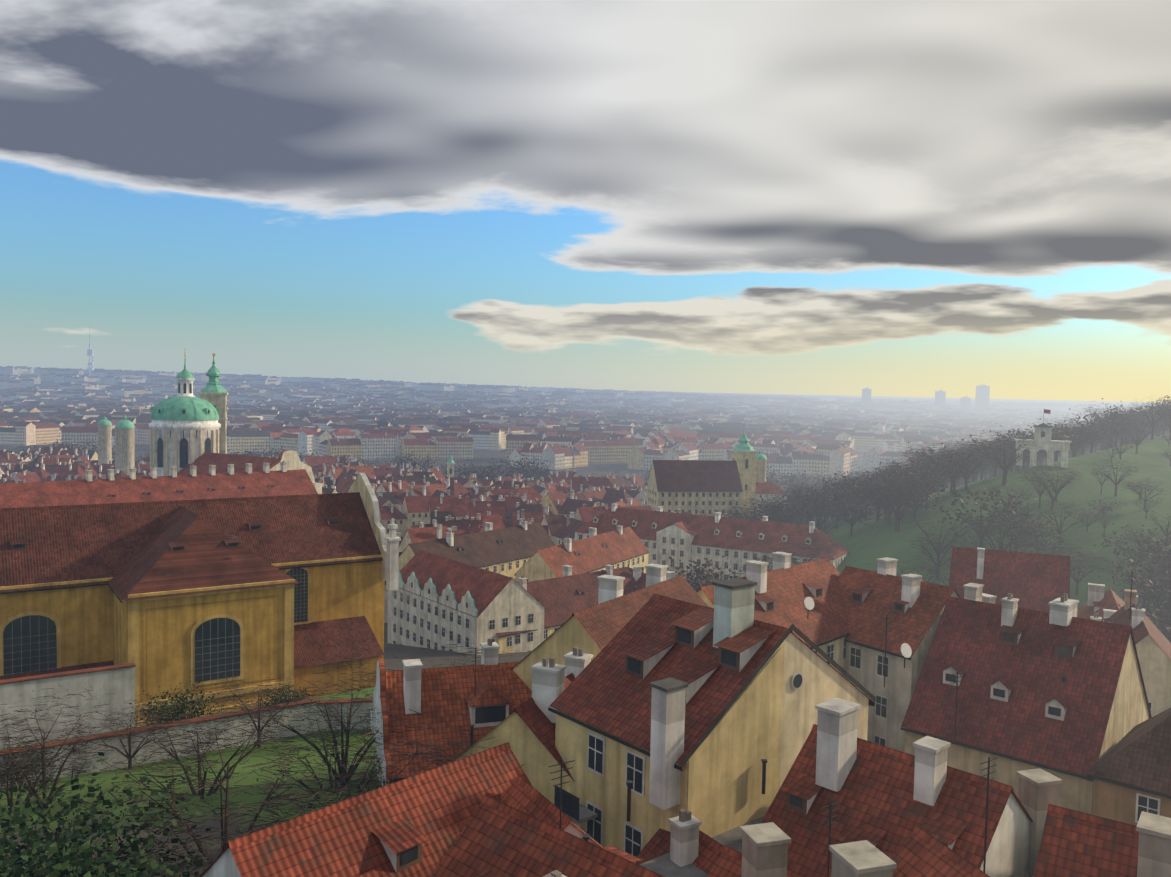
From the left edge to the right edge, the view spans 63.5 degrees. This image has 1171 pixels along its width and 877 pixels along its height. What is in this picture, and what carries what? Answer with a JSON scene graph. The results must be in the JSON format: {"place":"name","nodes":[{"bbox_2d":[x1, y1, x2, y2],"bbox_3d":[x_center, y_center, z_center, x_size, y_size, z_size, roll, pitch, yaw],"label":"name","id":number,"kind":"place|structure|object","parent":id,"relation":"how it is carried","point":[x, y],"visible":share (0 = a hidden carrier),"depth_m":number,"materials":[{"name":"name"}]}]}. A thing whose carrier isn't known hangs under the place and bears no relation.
{"place":"outdoors","nodes":[
{"label":"outdoors","id":0,"kind":"place"},
{"bbox_2d":[1,687,374,767],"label":"garden lawn","id":1,"kind":"structure","parent":0,"point":[229,751],"depth_m":73.72,"materials":[{"name":"green plant"}]},
{"bbox_2d":[0,731,62,789],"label":"garden shrub","id":2,"kind":"object","parent":1,"relation":"on","point":[23,762],"visible":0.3,"depth_m":63.48,"materials":[{"name":"green plant"}]},
{"bbox_2d":[0,686,135,808],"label":"garden tree","id":3,"kind":"object","parent":1,"relation":"on","point":[44,757],"visible":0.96,"depth_m":56.88,"materials":[{"name":"brown plant"}]},
{"bbox_2d":[72,694,180,769],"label":"tree","id":4,"kind":"object","parent":1,"relation":"on","point":[127,755],"visible":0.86,"depth_m":67.20,"materials":[{"name":"brown plant"}]},
{"bbox_2d":[118,681,228,736],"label":"garden shrub","id":5,"kind":"object","parent":1,"relation":"on","point":[180,711],"visible":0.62,"depth_m":72.70,"materials":[{"name":"green plant"}]},
{"bbox_2d":[89,685,294,810],"bbox_3d":[-23.617,20.347,58.398,12.325,9.267,11.051,0,3,-19],"label":"garden tree","id":6,"kind":"object","parent":1,"relation":"on","point":[201,782],"visible":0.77,"depth_m":58.02,"materials":[{"name":"brown plant"}]},
{"bbox_2d":[214,671,302,747],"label":"tree","id":7,"kind":"object","parent":1,"relation":"on","point":[260,704],"visible":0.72,"depth_m":72.23,"materials":[{"name":"brown plant"}]},
{"bbox_2d":[252,678,312,711],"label":"garden shrub","id":8,"kind":"object","parent":1,"relation":"on","point":[284,698],"visible":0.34,"depth_m":76.76,"materials":[{"name":"green plant"}]},
{"bbox_2d":[223,633,442,784],"bbox_3d":[-16.357,19.407,60.302,12.824,11.322,14.751,0,3,-22],"label":"garden tree","id":9,"kind":"object","parent":1,"relation":"on","point":[345,757],"visible":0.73,"depth_m":59.79,"materials":[{"name":"brown plant"}]},
{"bbox_2d":[319,692,372,734],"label":"garden shrub","id":10,"kind":"object","parent":1,"relation":"on","point":[339,720],"visible":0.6,"depth_m":73.61,"materials":[{"name":"brown plant"}]},
{"bbox_2d":[353,640,513,688],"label":"garden tree","id":11,"kind":"object","parent":1,"relation":"on","point":[463,656],"visible":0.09,"depth_m":69.93,"materials":[{"name":"brown plant"}]},
{"bbox_2d":[0,374,1170,876],"bbox_3d":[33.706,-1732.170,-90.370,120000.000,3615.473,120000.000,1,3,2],"label":"terrain","id":12,"kind":"structure","parent":0,"point":[870,544],"depth_m":234.18,"materials":[{"name":"green plant"}]},
{"bbox_2d":[0,686,118,810],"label":"bare garden tree","id":13,"kind":"object","parent":12,"relation":"on","point":[11,799],"visible":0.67,"depth_m":58.00,"materials":[{"name":"brown plant"}]},
{"bbox_2d":[0,791,133,876],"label":"bush","id":14,"kind":"object","parent":12,"relation":"on","point":[33,858],"visible":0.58,"depth_m":39.21,"materials":[{"name":"green plant"}]},
{"bbox_2d":[87,326,93,374],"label":"television tower","id":15,"kind":"structure","parent":12,"relation":"on","point":[90,352],"depth_m":3440.90,"materials":[{"name":"silver metal"}]},
{"bbox_2d":[97,416,111,464],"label":"tower","id":16,"kind":"structure","parent":12,"relation":"on","point":[104,440],"depth_m":577.74,"materials":[{"name":"paint"}]},
{"bbox_2d":[0,780,249,876],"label":"bush","id":17,"kind":"object","parent":12,"relation":"on","point":[85,851],"visible":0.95,"depth_m":36.63,"materials":[{"name":"green plant"}]},
{"bbox_2d":[115,415,134,474],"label":"tower","id":18,"kind":"structure","parent":12,"relation":"on","point":[124,448],"depth_m":514.46,"materials":[{"name":"paint"}]},
{"bbox_2d":[28,808,226,876],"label":"bush","id":19,"kind":"object","parent":12,"relation":"on","point":[149,853],"visible":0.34,"depth_m":40.04,"materials":[{"name":"green plant"}]},
{"bbox_2d":[0,752,257,876],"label":"ivy tree","id":20,"kind":"object","parent":12,"relation":"on","point":[78,821],"visible":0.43,"depth_m":45.35,"materials":[{"name":"green plant"}]},
{"bbox_2d":[0,667,372,787],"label":"garden walls","id":21,"kind":"structure","parent":12,"relation":"on","point":[116,687],"depth_m":74.10,"materials":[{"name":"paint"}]},
{"bbox_2d":[149,348,228,475],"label":"domed church","id":22,"kind":"structure","parent":12,"relation":"on","point":[196,425],"depth_m":317.54,"materials":[{"name":"paint"}]},
{"bbox_2d":[67,690,334,875],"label":"bare garden tree","id":23,"kind":"object","parent":12,"relation":"on","point":[224,829],"visible":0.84,"depth_m":46.26,"materials":[{"name":"brown plant"}]},
{"bbox_2d":[107,761,383,876],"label":"bare garden tree","id":24,"kind":"object","parent":12,"relation":"on","point":[214,851],"visible":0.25,"depth_m":40.03,"materials":[{"name":"brown plant"}]},
{"bbox_2d":[244,687,390,808],"bbox_3d":[-16.216,21.659,57.996,12.791,10.618,11.361,4,4,44],"label":"bare garden tree","id":25,"kind":"object","parent":12,"relation":"on","point":[336,780],"visible":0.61,"depth_m":58.22,"materials":[{"name":"brown plant"}]},
{"bbox_2d":[188,709,524,857],"bbox_3d":[-11.313,19.916,45.086,13.659,11.808,15.258,3,4,36],"label":"bare garden tree","id":26,"kind":"object","parent":12,"relation":"on","point":[413,755],"visible":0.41,"depth_m":48.27,"materials":[{"name":"brown plant"}]},
{"bbox_2d":[395,447,439,468],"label":"riverbank tree","id":27,"kind":"object","parent":12,"relation":"on","point":[415,463],"visible":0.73,"depth_m":724.46,"materials":[{"name":"grey plant"}]},
{"bbox_2d":[488,456,533,475],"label":"riverbank tree","id":28,"kind":"object","parent":12,"relation":"on","point":[513,466],"visible":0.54,"depth_m":674.99,"materials":[{"name":"grey plant"}]},
{"bbox_2d":[0,365,1170,876],"bbox_3d":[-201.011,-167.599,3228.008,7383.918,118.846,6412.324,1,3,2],"label":"city roofs","id":29,"kind":"structure","parent":12,"relation":"on","point":[490,813],"depth_m":79.02,"materials":[{"name":"tile"}]},
{"bbox_2d":[468,571,1135,876],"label":"roof clutter","id":30,"kind":"object","parent":29,"relation":"on","point":[629,783],"visible":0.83,"depth_m":35.96,"materials":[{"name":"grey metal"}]},
{"bbox_2d":[804,597,911,657],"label":"satellite dishes","id":31,"kind":"object","parent":29,"relation":"on","point":[906,651],"visible":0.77,"depth_m":53.70,"materials":[{"name":"white metal"}]},
{"bbox_2d":[0,366,1170,876],"bbox_3d":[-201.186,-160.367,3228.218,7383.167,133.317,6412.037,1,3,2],"label":"building walls","id":32,"kind":"structure","parent":12,"relation":"on","point":[772,714],"depth_m":85.82,"materials":[{"name":"beige paint"}]},
{"bbox_2d":[3,383,1157,864],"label":"windows","id":33,"kind":"structure","parent":32,"relation":"in","point":[211,629],"depth_m":94.91,"materials":[{"name":"black glass"}]},
{"bbox_2d":[641,555,741,589],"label":"park tree","id":34,"kind":"object","parent":12,"relation":"on","point":[696,569],"visible":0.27,"depth_m":236.12,"materials":[{"name":"brown plant"}]},
{"bbox_2d":[657,551,745,591],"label":"park tree","id":35,"kind":"object","parent":12,"relation":"on","point":[703,581],"visible":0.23,"depth_m":213.45,"materials":[{"name":"brown plant"}]},
{"bbox_2d":[730,423,757,518],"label":"tower","id":36,"kind":"structure","parent":12,"relation":"on","point":[743,450],"depth_m":375.77,"materials":[{"name":"paint"}]},
{"bbox_2d":[716,489,787,521],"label":"park tree","id":37,"kind":"object","parent":12,"relation":"on","point":[737,513],"visible":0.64,"depth_m":310.30,"materials":[{"name":"grey plant"}]},
{"bbox_2d":[756,451,766,482],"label":"tower","id":38,"kind":"structure","parent":12,"relation":"on","point":[761,461],"depth_m":382.51,"materials":[{"name":"paint"}]},
{"bbox_2d":[751,491,809,523],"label":"park tree","id":39,"kind":"object","parent":12,"relation":"on","point":[761,507],"visible":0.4,"depth_m":319.23,"materials":[{"name":"grey plant"}]},
{"bbox_2d":[766,469,807,495],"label":"riverbank tree","id":40,"kind":"object","parent":12,"relation":"on","point":[783,478],"visible":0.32,"depth_m":563.29,"materials":[{"name":"grey plant"}]},
{"bbox_2d":[762,485,813,522],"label":"park tree","id":41,"kind":"object","parent":12,"relation":"on","point":[786,508],"visible":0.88,"depth_m":307.76,"materials":[{"name":"grey plant"}]},
{"bbox_2d":[752,532,836,570],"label":"park tree","id":42,"kind":"object","parent":12,"relation":"on","point":[771,559],"visible":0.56,"depth_m":224.53,"materials":[{"name":"brown plant"}]},
{"bbox_2d":[788,478,838,521],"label":"park tree","id":43,"kind":"object","parent":12,"relation":"on","point":[798,497],"visible":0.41,"depth_m":319.63,"materials":[{"name":"grey plant"}]},
{"bbox_2d":[790,480,849,526],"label":"park tree","id":44,"kind":"object","parent":12,"relation":"on","point":[816,506],"visible":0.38,"depth_m":313.35,"materials":[{"name":"grey plant"}]},
{"bbox_2d":[816,489,855,528],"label":"park tree","id":45,"kind":"object","parent":12,"relation":"on","point":[832,506],"visible":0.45,"depth_m":293.81,"materials":[{"name":"grey plant"}]},
{"bbox_2d":[823,471,889,516],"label":"park tree","id":46,"kind":"object","parent":12,"relation":"on","point":[855,483],"visible":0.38,"depth_m":297.50,"materials":[{"name":"grey plant"}]},
{"bbox_2d":[824,485,889,536],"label":"park tree","id":47,"kind":"object","parent":12,"relation":"on","point":[853,509],"visible":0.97,"depth_m":273.03,"materials":[{"name":"grey plant"}]},
{"bbox_2d":[870,482,916,524],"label":"park tree","id":48,"kind":"object","parent":12,"relation":"on","point":[885,505],"visible":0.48,"depth_m":266.31,"materials":[{"name":"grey plant"}]},
{"bbox_2d":[863,470,931,530],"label":"park tree","id":49,"kind":"object","parent":12,"relation":"on","point":[897,508],"visible":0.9,"depth_m":255.99,"materials":[{"name":"grey plant"}]},
{"bbox_2d":[868,482,928,531],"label":"park tree","id":50,"kind":"object","parent":12,"relation":"on","point":[901,516],"visible":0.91,"depth_m":253.46,"materials":[{"name":"grey plant"}]},
{"bbox_2d":[878,469,936,506],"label":"park tree","id":51,"kind":"object","parent":12,"relation":"on","point":[898,482],"visible":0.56,"depth_m":260.08,"materials":[{"name":"grey plant"}]},
{"bbox_2d":[867,553,949,583],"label":"park tree","id":52,"kind":"object","parent":12,"relation":"on","point":[927,569],"visible":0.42,"depth_m":200.72,"materials":[{"name":"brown plant"}]},
{"bbox_2d":[877,458,939,507],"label":"park tree","id":53,"kind":"object","parent":12,"relation":"on","point":[922,464],"visible":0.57,"depth_m":278.89,"materials":[{"name":"grey plant"}]},
{"bbox_2d":[890,479,942,520],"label":"park tree","id":54,"kind":"object","parent":12,"relation":"on","point":[921,501],"visible":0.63,"depth_m":258.25,"materials":[{"name":"grey plant"}]},
{"bbox_2d":[885,460,954,505],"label":"park tree","id":55,"kind":"object","parent":12,"relation":"on","point":[913,471],"visible":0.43,"depth_m":275.10,"materials":[{"name":"grey plant"}]},
{"bbox_2d":[895,468,946,507],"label":"park tree","id":56,"kind":"object","parent":12,"relation":"on","point":[925,476],"visible":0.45,"depth_m":271.81,"materials":[{"name":"grey plant"}]},
{"bbox_2d":[894,443,958,475],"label":"park tree","id":57,"kind":"object","parent":12,"relation":"on","point":[910,452],"visible":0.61,"depth_m":313.69,"materials":[{"name":"grey plant"}]},
{"bbox_2d":[904,466,955,506],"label":"park tree","id":58,"kind":"object","parent":12,"relation":"on","point":[934,490],"visible":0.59,"depth_m":269.46,"materials":[{"name":"grey plant"}]},
{"bbox_2d":[904,447,956,491],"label":"park tree","id":59,"kind":"object","parent":12,"relation":"on","point":[932,465],"visible":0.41,"depth_m":315.42,"materials":[{"name":"grey plant"}]},
{"bbox_2d":[904,506,981,561],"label":"park tree","id":60,"kind":"object","parent":12,"relation":"on","point":[947,534],"visible":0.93,"depth_m":223.23,"materials":[{"name":"grey plant"}]},
{"bbox_2d":[909,528,977,577],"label":"park tree","id":61,"kind":"object","parent":12,"relation":"on","point":[937,565],"visible":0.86,"depth_m":219.31,"materials":[{"name":"grey plant"}]},
{"bbox_2d":[909,438,992,492],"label":"park tree","id":62,"kind":"object","parent":12,"relation":"on","point":[959,458],"visible":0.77,"depth_m":278.78,"materials":[{"name":"grey plant"}]},
{"bbox_2d":[919,447,983,489],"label":"park tree","id":63,"kind":"object","parent":12,"relation":"on","point":[954,468],"visible":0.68,"depth_m":278.19,"materials":[{"name":"grey plant"}]},
{"bbox_2d":[787,385,1117,408],"bbox_3d":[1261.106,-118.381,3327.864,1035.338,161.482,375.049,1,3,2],"label":"distant high-rise buildings","id":64,"kind":"structure","parent":12,"relation":"on","point":[982,396],"depth_m":3330.65,"materials":[{"name":"paint"}]},
{"bbox_2d":[939,443,996,490],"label":"park tree","id":65,"kind":"object","parent":12,"relation":"on","point":[966,477],"visible":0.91,"depth_m":271.90,"materials":[{"name":"grey plant"}]},
{"bbox_2d":[922,479,1040,547],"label":"park tree","id":66,"kind":"object","parent":12,"relation":"on","point":[986,504],"visible":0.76,"depth_m":227.89,"materials":[{"name":"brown plant"}]},
{"bbox_2d":[955,429,1012,479],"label":"park tree","id":67,"kind":"object","parent":12,"relation":"on","point":[982,468],"visible":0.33,"depth_m":335.89,"materials":[{"name":"grey plant"}]},
{"bbox_2d":[964,529,1013,550],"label":"park tree","id":68,"kind":"object","parent":12,"relation":"on","point":[975,545],"visible":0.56,"depth_m":218.98,"materials":[{"name":"brown plant"}]},
{"bbox_2d":[955,428,1027,475],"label":"park tree","id":69,"kind":"object","parent":12,"relation":"on","point":[996,466],"visible":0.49,"depth_m":329.30,"materials":[{"name":"brown plant"}]},
{"bbox_2d":[964,421,1036,484],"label":"crest tree","id":70,"kind":"object","parent":12,"relation":"on","point":[997,461],"visible":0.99,"depth_m":264.33,"materials":[{"name":"brown plant"}]},
{"bbox_2d":[983,449,1027,484],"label":"crest tree","id":71,"kind":"object","parent":12,"relation":"on","point":[1007,470],"visible":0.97,"depth_m":263.80,"materials":[{"name":"brown plant"}]},
{"bbox_2d":[968,512,1045,551],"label":"park tree","id":72,"kind":"object","parent":12,"relation":"on","point":[1022,535],"visible":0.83,"depth_m":215.89,"materials":[{"name":"green plant"}]},
{"bbox_2d":[964,505,1054,550],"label":"park tree","id":73,"kind":"object","parent":12,"relation":"on","point":[1016,536],"visible":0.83,"depth_m":215.66,"materials":[{"name":"green plant"}]},
{"bbox_2d":[984,473,1043,516],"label":"orchard tree","id":74,"kind":"object","parent":12,"relation":"on","point":[1021,495],"visible":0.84,"depth_m":241.20,"materials":[{"name":"brown plant"}]},
{"bbox_2d":[986,503,1053,551],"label":"park tree","id":75,"kind":"object","parent":12,"relation":"on","point":[1017,524],"visible":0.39,"depth_m":223.61,"materials":[{"name":"brown plant"}]},
{"bbox_2d":[1007,511,1065,552],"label":"park tree","id":76,"kind":"object","parent":12,"relation":"on","point":[1042,536],"visible":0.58,"depth_m":221.04,"materials":[{"name":"green plant"}]},
{"bbox_2d":[1012,466,1065,508],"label":"orchard tree","id":77,"kind":"object","parent":12,"relation":"on","point":[1040,492],"visible":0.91,"depth_m":248.14,"materials":[{"name":"brown plant"}]},
{"bbox_2d":[1014,409,1071,467],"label":"hilltop pavilion","id":78,"kind":"structure","parent":12,"relation":"on","point":[1048,445],"depth_m":285.90,"materials":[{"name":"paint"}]},
{"bbox_2d":[1020,463,1087,510],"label":"orchard tree","id":79,"kind":"object","parent":12,"relation":"on","point":[1057,493],"visible":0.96,"depth_m":247.58,"materials":[{"name":"brown plant"}]},
{"bbox_2d":[1018,418,1093,461],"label":"park tree","id":80,"kind":"object","parent":12,"relation":"on","point":[1057,451],"visible":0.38,"depth_m":324.02,"materials":[{"name":"brown plant"}]},
{"bbox_2d":[1029,457,1083,501],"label":"orchard tree","id":81,"kind":"object","parent":12,"relation":"on","point":[1055,491],"visible":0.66,"depth_m":252.11,"materials":[{"name":"brown plant"}]},
{"bbox_2d":[1026,492,1092,543],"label":"orchard tree","id":82,"kind":"object","parent":12,"relation":"on","point":[1064,518],"visible":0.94,"depth_m":228.19,"materials":[{"name":"brown plant"}]},
{"bbox_2d":[1047,415,1104,456],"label":"park tree","id":83,"kind":"object","parent":12,"relation":"on","point":[1059,427],"visible":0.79,"depth_m":328.49,"materials":[{"name":"brown plant"}]},
{"bbox_2d":[1058,549,1111,594],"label":"park tree","id":84,"kind":"object","parent":12,"relation":"on","point":[1077,583],"visible":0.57,"depth_m":208.58,"materials":[{"name":"brown plant"}]},
{"bbox_2d":[1068,408,1121,452],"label":"park tree","id":85,"kind":"object","parent":12,"relation":"on","point":[1098,430],"visible":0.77,"depth_m":337.94,"materials":[{"name":"brown plant"}]},
{"bbox_2d":[1083,498,1120,516],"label":"bush","id":86,"kind":"object","parent":12,"relation":"on","point":[1104,506],"visible":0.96,"depth_m":240.75,"materials":[{"name":"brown plant"}]},
{"bbox_2d":[1081,400,1141,446],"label":"park tree","id":87,"kind":"object","parent":12,"relation":"on","point":[1113,417],"visible":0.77,"depth_m":356.17,"materials":[{"name":"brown plant"}]},
{"bbox_2d":[1090,448,1139,495],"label":"orchard tree","id":88,"kind":"object","parent":12,"relation":"on","point":[1116,483],"visible":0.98,"depth_m":255.77,"materials":[{"name":"brown plant"}]},
{"bbox_2d":[1086,404,1151,445],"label":"crest tree","id":89,"kind":"object","parent":12,"relation":"on","point":[1116,436],"visible":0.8,"depth_m":347.30,"materials":[{"name":"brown plant"}]},
{"bbox_2d":[1102,431,1147,458],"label":"orchard tree","id":90,"kind":"object","parent":12,"relation":"on","point":[1126,447],"visible":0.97,"depth_m":307.00,"materials":[{"name":"brown plant"}]},
{"bbox_2d":[1084,588,1170,641],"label":"park tree","id":91,"kind":"object","parent":12,"relation":"on","point":[1160,609],"visible":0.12,"depth_m":174.59,"materials":[{"name":"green plant"}]},
{"bbox_2d":[1089,523,1170,574],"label":"park tree","id":92,"kind":"object","parent":12,"relation":"on","point":[1128,548],"visible":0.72,"depth_m":213.54,"materials":[{"name":"green plant"}]},
{"bbox_2d":[1097,548,1170,611],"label":"park tree","id":93,"kind":"object","parent":12,"relation":"on","point":[1151,574],"visible":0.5,"depth_m":199.67,"materials":[{"name":"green plant"}]},
{"bbox_2d":[1105,550,1170,638],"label":"park tree","id":94,"kind":"object","parent":12,"relation":"on","point":[1149,590],"visible":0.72,"depth_m":188.03,"materials":[{"name":"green plant"}]},
{"bbox_2d":[1116,420,1159,453],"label":"crest tree","id":95,"kind":"object","parent":12,"relation":"on","point":[1138,441],"visible":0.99,"depth_m":323.89,"materials":[{"name":"brown plant"}]},
{"bbox_2d":[1111,562,1170,609],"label":"park tree","id":96,"kind":"object","parent":12,"relation":"on","point":[1145,577],"visible":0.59,"depth_m":190.70,"materials":[{"name":"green plant"}]},
{"bbox_2d":[1123,535,1170,573],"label":"park tree","id":97,"kind":"object","parent":12,"relation":"on","point":[1154,552],"visible":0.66,"depth_m":204.94,"materials":[{"name":"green plant"}]},
{"bbox_2d":[1125,480,1170,509],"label":"orchard tree","id":98,"kind":"object","parent":12,"relation":"on","point":[1146,487],"visible":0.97,"depth_m":246.18,"materials":[{"name":"brown plant"}]},
{"bbox_2d":[1129,544,1170,586],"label":"park tree","id":99,"kind":"object","parent":12,"relation":"on","point":[1153,559],"visible":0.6,"depth_m":202.63,"materials":[{"name":"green plant"}]},
{"bbox_2d":[1130,397,1170,439],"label":"crest tree","id":100,"kind":"object","parent":12,"relation":"on","point":[1153,420],"visible":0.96,"depth_m":356.58,"materials":[{"name":"brown plant"}]},
{"bbox_2d":[1146,504,1170,542],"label":"orchard tree","id":101,"kind":"object","parent":12,"relation":"on","point":[1167,534],"visible":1,"depth_m":225.64,"materials":[{"name":"brown plant"}]},
{"bbox_2d":[0,0,1170,401],"label":"sky","id":102,"kind":"structure","parent":0,"point":[889,198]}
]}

